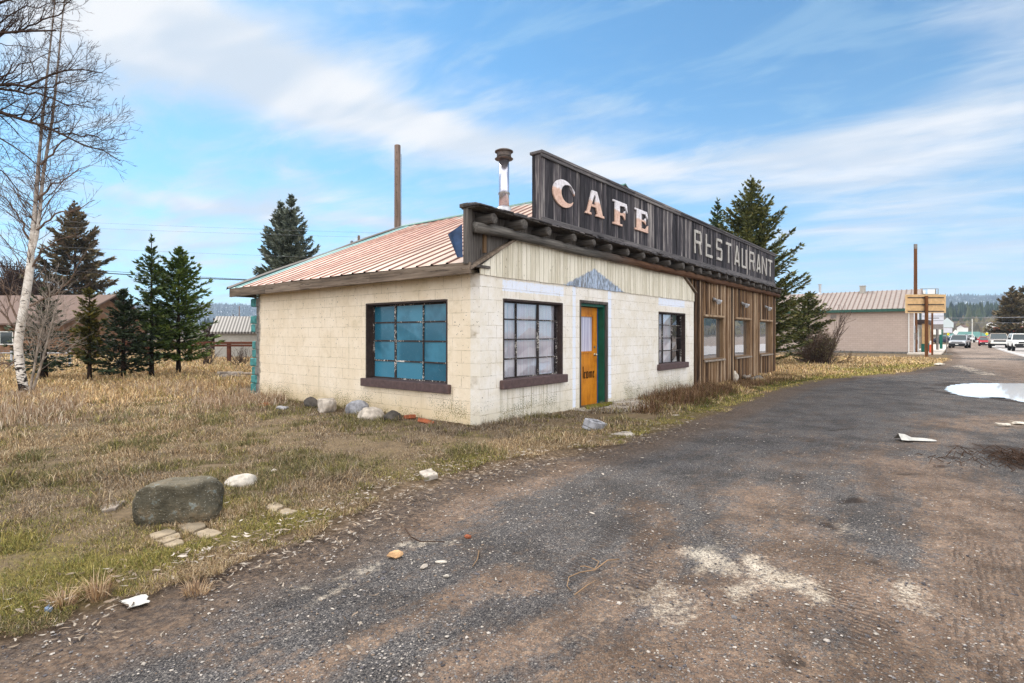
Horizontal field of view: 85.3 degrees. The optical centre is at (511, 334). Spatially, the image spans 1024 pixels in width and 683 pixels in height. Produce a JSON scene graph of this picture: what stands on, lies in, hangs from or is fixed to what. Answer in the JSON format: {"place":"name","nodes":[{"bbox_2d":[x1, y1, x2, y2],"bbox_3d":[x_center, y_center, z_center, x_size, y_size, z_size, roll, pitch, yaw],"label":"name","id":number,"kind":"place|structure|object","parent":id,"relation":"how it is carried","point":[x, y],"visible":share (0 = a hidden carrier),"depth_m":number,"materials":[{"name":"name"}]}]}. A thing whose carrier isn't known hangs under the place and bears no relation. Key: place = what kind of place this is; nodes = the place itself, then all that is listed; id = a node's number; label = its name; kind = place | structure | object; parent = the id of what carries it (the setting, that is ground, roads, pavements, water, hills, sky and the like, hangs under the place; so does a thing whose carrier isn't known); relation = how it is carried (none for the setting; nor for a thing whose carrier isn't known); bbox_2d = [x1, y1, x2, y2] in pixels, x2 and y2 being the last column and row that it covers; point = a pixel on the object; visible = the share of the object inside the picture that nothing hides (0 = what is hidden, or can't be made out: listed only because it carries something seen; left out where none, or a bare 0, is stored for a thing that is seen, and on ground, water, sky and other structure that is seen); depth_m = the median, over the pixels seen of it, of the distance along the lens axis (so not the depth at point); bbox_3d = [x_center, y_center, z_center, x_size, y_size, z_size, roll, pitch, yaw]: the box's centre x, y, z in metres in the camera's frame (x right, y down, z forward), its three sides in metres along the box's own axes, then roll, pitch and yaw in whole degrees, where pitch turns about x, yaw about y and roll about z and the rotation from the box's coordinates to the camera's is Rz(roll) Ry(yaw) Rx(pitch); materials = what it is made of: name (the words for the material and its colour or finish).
{"place":"outdoors","nodes":[
{"label":"outdoors","id":0,"kind":"place"},
{"bbox_2d":[1,265,242,279],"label":"overhead wire","id":1,"kind":"object","parent":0,"point":[113,273],"visible":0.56,"depth_m":25.98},
{"bbox_2d":[0,262,246,279],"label":"overhead wire","id":2,"kind":"object","parent":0,"point":[111,271],"visible":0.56,"depth_m":26.99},
{"bbox_2d":[0,348,271,413],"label":"meadow grass","id":3,"kind":"structure","parent":0,"point":[198,363],"depth_m":15.99,"materials":[{"name":"plant"}]},
{"bbox_2d":[0,337,1023,682],"bbox_3d":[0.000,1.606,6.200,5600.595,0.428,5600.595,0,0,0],"label":"ground","id":4,"kind":"structure","parent":0,"point":[556,629],"depth_m":3.55,"materials":[{"name":"gravel"}]},
{"bbox_2d":[0,256,67,294],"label":"bare tree","id":5,"kind":"object","parent":4,"relation":"on","point":[35,286],"visible":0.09,"depth_m":59.77,"materials":[{"name":"brown plant"}]},
{"bbox_2d":[0,350,70,365],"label":"wire fence","id":6,"kind":"object","parent":4,"relation":"on","point":[11,356],"visible":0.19,"depth_m":24.45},
{"bbox_2d":[0,286,80,378],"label":"bare tree","id":7,"kind":"object","parent":4,"relation":"on","point":[45,371],"visible":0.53,"depth_m":17.61,"materials":[{"name":"brown plant"}]},
{"bbox_2d":[7,268,81,388],"bbox_3d":[-11.051,-0.060,13.098,1.766,3.046,1.158,0,0,28],"label":"young birch","id":8,"kind":"object","parent":4,"relation":"on","point":[35,360],"visible":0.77,"depth_m":12.95,"materials":[{"name":"plant"}]},
{"bbox_2d":[14,262,92,391],"bbox_3d":[-10.627,-0.119,12.836,1.441,3.189,1.384,0,0,40],"label":"young birch","id":9,"kind":"object","parent":4,"relation":"on","point":[45,351],"visible":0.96,"depth_m":12.82,"materials":[{"name":"plant"}]},
{"bbox_2d":[0,0,116,393],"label":"birch tree","id":10,"kind":"object","parent":4,"relation":"on","point":[28,281],"visible":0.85,"depth_m":13.05,"materials":[{"name":"white plant"}]},
{"bbox_2d":[37,577,94,611],"bbox_3d":[-2.365,1.370,2.922,0.301,0.160,0.293,0,0,0],"label":"grass tuft","id":11,"kind":"object","parent":4,"relation":"on","point":[69,601],"visible":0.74,"depth_m":2.91,"materials":[{"name":"plant"}]},
{"bbox_2d":[0,0,142,226],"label":"bare tree","id":12,"kind":"object","parent":4,"relation":"on","point":[3,31],"visible":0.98,"depth_m":12.84,"materials":[{"name":"brown plant"}]},
{"bbox_2d":[17,200,130,294],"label":"conifer tree","id":13,"kind":"object","parent":4,"relation":"on","point":[80,245],"visible":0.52,"depth_m":63.23,"materials":[{"name":"green plant"}]},
{"bbox_2d":[0,295,158,354],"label":"brown house","id":14,"kind":"structure","parent":4,"relation":"on","point":[104,301],"depth_m":46.49,"materials":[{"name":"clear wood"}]},
{"bbox_2d":[0,331,12,344],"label":"window","id":15,"kind":"structure","parent":14,"relation":"in","point":[5,336],"depth_m":44.88,"materials":[{"name":"grey glass"}]},
{"bbox_2d":[67,287,112,379],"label":"conifer tree","id":16,"kind":"object","parent":4,"relation":"on","point":[89,321],"visible":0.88,"depth_m":17.60,"materials":[{"name":"green plant"}]},
{"bbox_2d":[64,563,127,602],"bbox_3d":[-2.254,1.357,3.045,0.311,0.187,0.349,0,0,13],"label":"grass tuft","id":17,"kind":"object","parent":4,"relation":"on","point":[96,590],"visible":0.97,"depth_m":3.04,"materials":[{"name":"plant"}]},
{"bbox_2d":[99,500,124,511],"bbox_3d":[-3.269,1.415,4.514,0.171,0.079,0.261,0,0,-19],"label":"wood chip","id":18,"kind":"object","parent":4,"relation":"on","point":[112,508],"visible":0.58,"depth_m":4.46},
{"bbox_2d":[79,288,164,377],"bbox_3d":[-12.625,0.005,18.068,2.278,3.130,2.074,0,0,-33],"label":"conifer tree","id":19,"kind":"object","parent":4,"relation":"on","point":[123,333],"visible":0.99,"depth_m":17.92,"materials":[{"name":"green plant"}]},
{"bbox_2d":[119,594,149,607],"bbox_3d":[-2.021,1.429,2.972,0.131,0.015,0.129,0,0,-40],"label":"paper scrap","id":20,"kind":"object","parent":4,"relation":"on","point":[141,599],"visible":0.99,"depth_m":2.98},
{"bbox_2d":[0,377,287,428],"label":"tall dry stems","id":21,"kind":"object","parent":4,"relation":"on","point":[208,400],"visible":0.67,"depth_m":10.95,"materials":[{"name":"beige plant"}]},
{"bbox_2d":[116,234,184,376],"bbox_3d":[-12.246,-0.954,18.869,2.039,5.052,2.045,0,0,-44],"label":"conifer tree","id":22,"kind":"object","parent":4,"relation":"on","point":[149,297],"visible":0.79,"depth_m":18.82,"materials":[{"name":"green plant"}]},
{"bbox_2d":[149,528,175,539],"bbox_3d":[-2.485,1.435,3.945,0.133,0.050,0.186,0,0,29],"label":"paving slab","id":23,"kind":"object","parent":4,"relation":"on","point":[163,533],"depth_m":3.94,"materials":[{"name":"stone"}]},
{"bbox_2d":[154,533,180,543],"bbox_3d":[-2.369,1.435,3.864,0.116,0.050,0.174,0,0,25],"label":"paving slab","id":24,"kind":"object","parent":4,"relation":"on","point":[169,539],"depth_m":3.84,"materials":[{"name":"stone"}]},
{"bbox_2d":[164,539,183,547],"bbox_3d":[-2.282,1.435,3.766,0.105,0.050,0.114,0,0,26],"label":"paving slab","id":25,"kind":"object","parent":4,"relation":"on","point":[176,542],"depth_m":3.75,"materials":[{"name":"stone"}]},
{"bbox_2d":[132,476,224,525],"bbox_3d":[-2.577,1.333,4.321,0.590,0.408,0.385,0,0,-9],"label":"boulder","id":26,"kind":"object","parent":4,"relation":"on","point":[172,500],"visible":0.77,"depth_m":4.18,"materials":[{"name":"stone"}]},
{"bbox_2d":[139,246,224,373],"bbox_3d":[-11.883,-0.801,19.699,2.669,4.761,2.990,0,0,0],"label":"conifer tree","id":27,"kind":"object","parent":4,"relation":"on","point":[180,270],"visible":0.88,"depth_m":19.58,"materials":[{"name":"green plant"}]},
{"bbox_2d":[125,342,251,361],"bbox_3d":[-17.643,1.053,31.631,8.836,1.287,0.250,0,0,0],"label":"rail fence","id":28,"kind":"object","parent":4,"relation":"on","point":[228,345],"visible":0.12,"depth_m":31.53,"materials":[{"name":"brown wood"}]},
{"bbox_2d":[179,521,205,533],"bbox_3d":[-2.349,1.435,4.106,0.249,0.050,0.162,0,0,41],"label":"paving slab","id":29,"kind":"object","parent":4,"relation":"on","point":[198,526],"depth_m":4.08,"materials":[{"name":"stone"}]},
{"bbox_2d":[179,575,214,597],"bbox_3d":[-1.750,1.393,3.090,0.232,0.115,0.227,0,0,-26],"label":"grass tuft","id":30,"kind":"object","parent":4,"relation":"on","point":[195,586],"visible":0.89,"depth_m":3.09,"materials":[{"name":"plant"}]},
{"bbox_2d":[194,528,221,538],"bbox_3d":[-2.166,1.435,3.945,0.196,0.050,0.151,0,0,27],"label":"paving slab","id":31,"kind":"object","parent":4,"relation":"on","point":[207,531],"depth_m":3.96,"materials":[{"name":"stone"}]},
{"bbox_2d":[199,342,221,364],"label":"bare bush","id":32,"kind":"object","parent":4,"relation":"on","point":[207,360],"visible":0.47,"depth_m":27.80,"materials":[{"name":"brown plant"}]},
{"bbox_2d":[197,315,233,352],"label":"bare tree","id":33,"kind":"object","parent":4,"relation":"on","point":[208,334],"visible":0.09,"depth_m":50.91,"materials":[{"name":"brown plant"}]},
{"bbox_2d":[210,316,257,357],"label":"outbuilding","id":34,"kind":"structure","parent":4,"relation":"on","point":[232,328],"depth_m":40.09,"materials":[{"name":"grey"}]},
{"bbox_2d":[215,371,252,377],"bbox_3d":[-9.291,1.347,18.590,1.303,0.217,0.352,0,0,10],"label":"plank pile","id":35,"kind":"object","parent":4,"relation":"on","point":[223,373],"visible":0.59,"depth_m":18.54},
{"bbox_2d":[220,346,250,365],"bbox_3d":[-13.453,0.936,27.581,1.548,1.268,1.317,0,0,0],"label":"bare bush","id":36,"kind":"object","parent":4,"relation":"on","point":[241,359],"visible":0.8,"depth_m":27.46,"materials":[{"name":"brown plant"}]},
{"bbox_2d":[224,473,256,487],"bbox_3d":[-2.570,1.407,5.262,0.287,0.172,0.225,0,0,-23],"label":"pale rock","id":37,"kind":"object","parent":4,"relation":"on","point":[239,480],"visible":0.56,"depth_m":5.21,"materials":[{"name":"stone"}]},
{"bbox_2d":[252,200,295,298],"bbox_3d":[-16.268,-3.818,38.638,3.678,11.191,3.892,0,0,0],"label":"spruce tree","id":38,"kind":"object","parent":4,"relation":"on","point":[275,220],"visible":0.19,"depth_m":38.10,"materials":[{"name":"green plant"}]},
{"bbox_2d":[266,502,282,511],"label":"flat stone","id":39,"kind":"object","parent":4,"relation":"on","point":[276,506],"visible":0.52,"depth_m":4.54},
{"bbox_2d":[254,194,320,297],"bbox_3d":[-14.984,-3.950,38.151,5.613,11.442,5.984,0,0,0],"label":"spruce tree","id":40,"kind":"object","parent":4,"relation":"on","point":[290,234],"visible":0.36,"depth_m":37.35,"materials":[{"name":"green plant"}]},
{"bbox_2d":[278,508,297,516],"bbox_3d":[-1.804,1.430,4.402,0.150,0.050,0.165,0,0,24],"label":"flat stone","id":41,"kind":"object","parent":4,"relation":"on","point":[282,511],"visible":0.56,"depth_m":4.41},
{"bbox_2d":[303,397,317,407],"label":"wall stone","id":42,"kind":"object","parent":4,"relation":"on","point":[309,401],"visible":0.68,"depth_m":10.72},
{"bbox_2d":[317,398,336,412],"bbox_3d":[-3.388,1.323,10.152,0.413,0.335,0.309,0,0,23],"label":"wall stone","id":43,"kind":"object","parent":4,"relation":"on","point":[326,405],"visible":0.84,"depth_m":10.03,"materials":[{"name":"stone"}]},
{"bbox_2d":[345,400,368,414],"bbox_3d":[-2.747,1.325,9.864,0.440,0.330,0.263,0,0,6],"label":"wall stone","id":44,"kind":"object","parent":4,"relation":"on","point":[358,405],"visible":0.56,"depth_m":9.78,"materials":[{"name":"stone"}]},
{"bbox_2d":[357,407,384,420],"bbox_3d":[-2.352,1.347,9.255,0.448,0.270,0.313,0,0,-11],"label":"wall stone","id":45,"kind":"object","parent":4,"relation":"on","point":[370,412],"visible":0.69,"depth_m":9.16,"materials":[{"name":"stone"}]},
{"bbox_2d":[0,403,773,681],"bbox_3d":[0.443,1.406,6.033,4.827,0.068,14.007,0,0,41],"label":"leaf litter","id":46,"kind":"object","parent":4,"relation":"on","point":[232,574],"visible":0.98,"depth_m":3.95,"materials":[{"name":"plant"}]},
{"bbox_2d":[383,410,400,419],"bbox_3d":[-1.984,1.364,9.195,0.300,0.225,0.222,0,0,-28],"label":"wall stone","id":47,"kind":"object","parent":4,"relation":"on","point":[394,414],"visible":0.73,"depth_m":9.12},
{"bbox_2d":[387,550,402,557],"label":"tan rock","id":48,"kind":"object","parent":4,"relation":"on","point":[396,554],"visible":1,"depth_m":3.60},
{"bbox_2d":[394,144,400,227],"bbox_3d":[-5.153,-3.431,25.000,0.304,10.190,0.304,0,0,-30],"label":"utility pole","id":49,"kind":"object","parent":4,"relation":"on","point":[397,185],"visible":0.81,"depth_m":24.89,"materials":[{"name":"brown wood"}]},
{"bbox_2d":[404,414,415,418],"bbox_3d":[-1.731,1.387,9.322,0.140,0.070,0.264,7,-16,-40],"label":"broken brick","id":50,"kind":"object","parent":4,"relation":"on","point":[411,416],"visible":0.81,"depth_m":9.23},
{"bbox_2d":[404,528,444,541],"bbox_3d":[-0.658,1.437,3.944,0.440,0.018,0.099,0,0,41],"label":"dry twig","id":51,"kind":"object","parent":4,"relation":"on","point":[419,540],"visible":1,"depth_m":3.88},
{"bbox_2d":[418,418,433,423],"bbox_3d":[-1.366,1.387,8.816,0.265,0.070,0.140,17,-23,-9],"label":"broken brick","id":52,"kind":"object","parent":4,"relation":"on","point":[423,420],"visible":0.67,"depth_m":8.76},
{"bbox_2d":[419,468,437,480],"bbox_3d":[-0.848,1.420,5.620,0.154,0.066,0.276,0,0,-25],"label":"rock","id":53,"kind":"object","parent":4,"relation":"on","point":[428,472],"visible":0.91,"depth_m":5.55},
{"bbox_2d":[0,364,910,636],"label":"grass","id":54,"kind":"structure","parent":4,"relation":"on","point":[231,413],"depth_m":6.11,"materials":[{"name":"plant"}]},
{"bbox_2d":[226,148,783,425],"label":"cafe building","id":55,"kind":"structure","parent":4,"relation":"on","point":[570,285],"depth_m":10.95,"materials":[{"name":"concrete"}]},
{"bbox_2d":[360,299,450,393],"bbox_3d":[-1.837,0.140,9.743,2.349,1.630,0.325,0,0,39],"label":"window","id":56,"kind":"structure","parent":55,"relation":"in","point":[407,341],"depth_m":9.80,"materials":[{"name":"teal glass"}]},
{"bbox_2d":[500,298,567,389],"bbox_3d":[0.355,0.125,9.724,0.285,1.521,1.949,0,0,39],"label":"window","id":57,"kind":"structure","parent":55,"relation":"in","point":[532,330],"depth_m":9.82,"materials":[{"name":"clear glass"}]},
{"bbox_2d":[581,307,597,405],"bbox_3d":[1.521,0.496,11.369,0.120,2.108,0.919,0,0,39],"label":"door","id":58,"kind":"structure","parent":55,"relation":"in","point":[589,354],"depth_m":11.49,"materials":[{"name":"paint"}]},
{"bbox_2d":[657,311,688,370],"bbox_3d":[4.098,0.133,14.402,0.285,1.503,1.892,0,0,39],"label":"window","id":59,"kind":"structure","parent":55,"relation":"in","point":[665,362],"depth_m":14.53,"materials":[{"name":"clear glass"}]},
{"bbox_2d":[703,314,725,361],"bbox_3d":[6.039,0.111,16.808,0.290,1.387,1.793,0,0,39],"label":"window","id":60,"kind":"structure","parent":55,"relation":"in","point":[712,325],"depth_m":16.97,"materials":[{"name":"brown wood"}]},
{"bbox_2d":[735,317,751,358],"bbox_3d":[7.833,0.117,19.052,0.290,1.377,1.761,0,0,39],"label":"window","id":61,"kind":"structure","parent":55,"relation":"in","point":[741,326],"depth_m":19.25,"materials":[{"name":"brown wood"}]},
{"bbox_2d":[759,319,772,355],"bbox_3d":[9.674,0.121,21.353,0.290,1.368,1.699,0,0,39],"label":"window","id":62,"kind":"structure","parent":55,"relation":"in","point":[764,325],"depth_m":21.56,"materials":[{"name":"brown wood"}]},
{"bbox_2d":[567,558,618,589],"bbox_3d":[0.454,1.437,3.387,0.146,0.017,0.559,0,0,40],"label":"dry twig","id":63,"kind":"object","parent":4,"relation":"on","point":[595,568],"visible":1,"depth_m":3.42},
{"bbox_2d":[582,418,606,429],"bbox_3d":[1.246,1.374,8.362,0.200,0.160,0.380,21,3,39],"label":"fallen block","id":64,"kind":"object","parent":4,"relation":"on","point":[594,423],"depth_m":8.25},
{"bbox_2d":[572,399,644,411],"bbox_3d":[2.243,1.500,11.160,1.068,0.140,2.395,0,0,39],"label":"door step","id":65,"kind":"object","parent":4,"relation":"on","point":[618,406],"depth_m":11.19,"materials":[{"name":"concrete"}]},
{"bbox_2d":[585,402,612,408],"bbox_3d":[1.744,1.413,11.094,0.322,0.030,1.157,0,0,39],"label":"moss patch","id":66,"kind":"object","parent":65,"relation":"on","point":[599,404],"visible":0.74,"depth_m":11.03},
{"bbox_2d":[611,431,634,436],"bbox_3d":[1.574,1.439,7.951,0.497,0.089,0.275,0,0,-29],"label":"slab fragment","id":67,"kind":"object","parent":4,"relation":"on","point":[624,434],"visible":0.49,"depth_m":7.89,"materials":[{"name":"concrete"}]},
{"bbox_2d":[709,198,725,229],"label":"spruce tree","id":68,"kind":"object","parent":4,"relation":"on","point":[714,221],"visible":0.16,"depth_m":37.84,"materials":[{"name":"green plant"}]},
{"bbox_2d":[629,372,820,417],"bbox_3d":[6.229,1.278,15.542,2.163,0.525,13.820,0,0,39],"label":"weed bed","id":69,"kind":"object","parent":4,"relation":"on","point":[691,394],"visible":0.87,"depth_m":12.97,"materials":[{"name":"brown plant"}]},
{"bbox_2d":[717,176,816,359],"bbox_3d":[12.720,-3.478,30.180,6.665,10.370,6.463,0,0,0],"label":"spruce tree","id":70,"kind":"object","parent":4,"relation":"on","point":[750,211],"visible":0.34,"depth_m":29.11,"materials":[{"name":"green plant"}]},
{"bbox_2d":[782,291,836,360],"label":"spruce tree","id":71,"kind":"object","parent":4,"relation":"on","point":[810,304],"visible":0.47,"depth_m":31.74,"materials":[{"name":"green plant"}]},
{"bbox_2d":[788,325,842,362],"bbox_3d":[16.672,0.762,30.525,3.130,2.632,2.908,0,0,-27],"label":"bare bush","id":72,"kind":"object","parent":4,"relation":"on","point":[807,353],"visible":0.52,"depth_m":30.25,"materials":[{"name":"brown plant"}]},
{"bbox_2d":[804,330,851,363],"bbox_3d":[16.347,0.963,28.890,1.742,2.426,2.063,0,0,-34],"label":"bare bush","id":73,"kind":"object","parent":4,"relation":"on","point":[824,354],"visible":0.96,"depth_m":28.86,"materials":[{"name":"brown plant"}]},
{"bbox_2d":[831,305,852,357],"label":"bare tree","id":74,"kind":"object","parent":4,"relation":"on","point":[839,328],"visible":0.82,"depth_m":36.44,"materials":[{"name":"brown plant"}]},
{"bbox_2d":[776,284,922,353],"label":"beige building","id":75,"kind":"structure","parent":4,"relation":"on","point":[882,322],"depth_m":53.77,"materials":[{"name":"metal"}]},
{"bbox_2d":[751,354,949,384],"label":"verge grass","id":76,"kind":"structure","parent":4,"relation":"on","point":[896,363],"depth_m":26.46,"materials":[{"name":"plant"}]},
{"bbox_2d":[894,433,935,440],"bbox_3d":[5.660,1.432,7.765,0.504,0.098,0.240,0,0,7],"label":"plastic scrap","id":77,"kind":"object","parent":4,"relation":"on","point":[904,437],"visible":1,"depth_m":7.73,"materials":[{"name":"plastic"}]},
{"bbox_2d":[914,244,917,351],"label":"utility pole","id":78,"kind":"object","parent":4,"relation":"on","point":[915,268],"visible":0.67,"depth_m":51.88,"materials":[{"name":"orange wood"}]},
{"bbox_2d":[917,320,930,351],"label":"shop porch","id":79,"kind":"object","parent":4,"relation":"on","point":[921,322],"visible":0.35,"depth_m":52.94,"materials":[{"name":"brown wood"}]},
{"bbox_2d":[905,294,945,357],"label":"billboard","id":80,"kind":"object","parent":4,"relation":"on","point":[926,304],"visible":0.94,"depth_m":40.58,"materials":[{"name":"beige wood"}]},
{"bbox_2d":[931,313,932,354],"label":"brown post","id":81,"kind":"object","parent":4,"relation":"on","point":[931,333],"visible":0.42,"depth_m":46.97,"materials":[{"name":"orange wood"}]},
{"bbox_2d":[921,289,943,349],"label":"tall sign","id":82,"kind":"object","parent":4,"relation":"on","point":[938,318],"visible":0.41,"depth_m":61.94,"materials":[{"name":"metal"}]},
{"bbox_2d":[933,336,950,342],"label":"sedan car","id":83,"kind":"object","parent":4,"relation":"on","point":[944,339],"visible":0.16,"depth_m":111.68,"materials":[{"name":"grey metal"}]},
{"bbox_2d":[948,334,970,347],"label":"sport utility car","id":84,"kind":"object","parent":4,"relation":"on","point":[964,341],"visible":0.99,"depth_m":73.95,"materials":[{"name":"silver metal"}]},
{"bbox_2d":[944,332,988,340],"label":"teal roof building","id":85,"kind":"structure","parent":4,"relation":"on","point":[977,335],"depth_m":151.03,"materials":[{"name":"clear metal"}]},
{"bbox_2d":[917,443,1023,471],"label":"dirt patch","id":86,"kind":"object","parent":4,"relation":"on","point":[1020,458],"visible":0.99,"depth_m":6.39,"materials":[{"name":"soil"}]},
{"bbox_2d":[944,383,1023,401],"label":"puddle","id":87,"kind":"object","parent":4,"relation":"on","point":[1013,391],"visible":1,"depth_m":15.38,"materials":[{"name":"white liquid"}]},
{"bbox_2d":[982,286,1023,335],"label":"conifer tree","id":88,"kind":"object","parent":4,"relation":"on","point":[1010,307],"visible":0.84,"depth_m":97.55,"materials":[{"name":"green plant"}]},
{"bbox_2d":[995,286,1023,323],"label":"conifer tree","id":89,"kind":"object","parent":4,"relation":"on","point":[1021,290],"visible":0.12,"depth_m":103.67,"materials":[{"name":"green plant"}]},
{"bbox_2d":[0,0,1023,304],"label":"sky","id":90,"kind":"structure","parent":0,"point":[882,128],"materials":[{"name":"blue"}]},
{"bbox_2d":[135,295,1011,324],"bbox_3d":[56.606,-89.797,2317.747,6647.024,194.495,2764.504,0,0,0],"label":"hills","id":91,"kind":"structure","parent":0,"point":[974,299],"depth_m":2568.75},
{"bbox_2d":[133,293,1008,322],"bbox_3d":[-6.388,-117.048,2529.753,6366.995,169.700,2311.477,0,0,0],"label":"forest","id":92,"kind":"object","parent":91,"relation":"on","point":[234,306],"visible":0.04,"depth_m":2655.46,"materials":[{"name":"plant"}]},
{"bbox_2d":[148,315,1003,336],"bbox_3d":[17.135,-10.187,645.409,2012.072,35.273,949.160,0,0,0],"label":"hill slope","id":93,"kind":"structure","parent":0,"point":[919,327],"depth_m":511.79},
{"bbox_2d":[185,317,213,328],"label":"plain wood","id":94,"kind":"object","parent":93,"relation":"on","point":[208,321],"visible":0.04,"depth_m":739.70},
{"bbox_2d":[919,315,997,334],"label":"wood","id":95,"kind":"object","parent":93,"relation":"on","point":[977,323],"visible":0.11,"depth_m":488.86,"materials":[{"name":"green plant"}]},
{"bbox_2d":[919,301,1001,320],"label":"hillside forest","id":96,"kind":"object","parent":93,"relation":"on","point":[969,311],"visible":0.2,"depth_m":615.17,"materials":[{"name":"plant"}]},
{"bbox_2d":[956,325,968,331],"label":"house","id":97,"kind":"structure","parent":93,"relation":"on","point":[962,328],"depth_m":259.01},
{"bbox_2d":[907,344,948,354],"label":"sidewalk","id":98,"kind":"structure","parent":0,"point":[937,352],"depth_m":51.23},
{"bbox_2d":[933,329,942,348],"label":"shop sign","id":99,"kind":"object","parent":98,"relation":"on","point":[941,336],"visible":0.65,"depth_m":65.97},
{"bbox_2d":[942,318,953,354],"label":"metal signpost","id":100,"kind":"object","parent":98,"relation":"on","point":[947,322],"visible":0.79,"depth_m":47.94,"materials":[{"name":"metal"}]},
{"bbox_2d":[976,341,1023,356],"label":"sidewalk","id":101,"kind":"structure","parent":0,"point":[1019,351],"depth_m":62.46,"materials":[{"name":"concrete"}]},
{"bbox_2d":[977,337,994,345],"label":"sedan car","id":102,"kind":"object","parent":101,"relation":"on","point":[982,340],"visible":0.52,"depth_m":87.11,"materials":[{"name":"red metal"}]},
{"bbox_2d":[987,333,1007,347],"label":"pickup truck","id":103,"kind":"object","parent":101,"relation":"on","point":[997,338],"visible":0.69,"depth_m":74.08,"materials":[{"name":"white metal"}]},
{"bbox_2d":[1007,333,1023,350],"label":"boxy offroader","id":104,"kind":"object","parent":101,"relation":"on","point":[1014,340],"visible":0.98,"depth_m":60.67,"materials":[{"name":"white metal"}]},
{"bbox_3d":[-9.928,-2.341,36.000,1.500,8.149,0.209,0,0,0],"label":"utility pole","id":105,"kind":"object","parent":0,"visible":0},
{"bbox_2d":[10,244,289,256],"bbox_3d":[-19.769,-5.172,34.500,30.354,0.894,0.011,0,0,-6],"label":"overhead wire","id":106,"kind":"object","parent":105,"relation":"attached to","point":[160,251],"visible":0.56,"depth_m":34.20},
{"bbox_2d":[0,224,341,236],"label":"overhead wire","id":107,"kind":"object","parent":105,"relation":"attached to","point":[181,231],"visible":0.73,"depth_m":34.42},
{"bbox_2d":[41,220,368,232],"bbox_3d":[-19.769,-6.790,34.500,30.354,0.630,0.011,0,0,-6],"label":"overhead wire","id":108,"kind":"object","parent":105,"relation":"attached to","point":[213,227],"visible":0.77,"depth_m":34.61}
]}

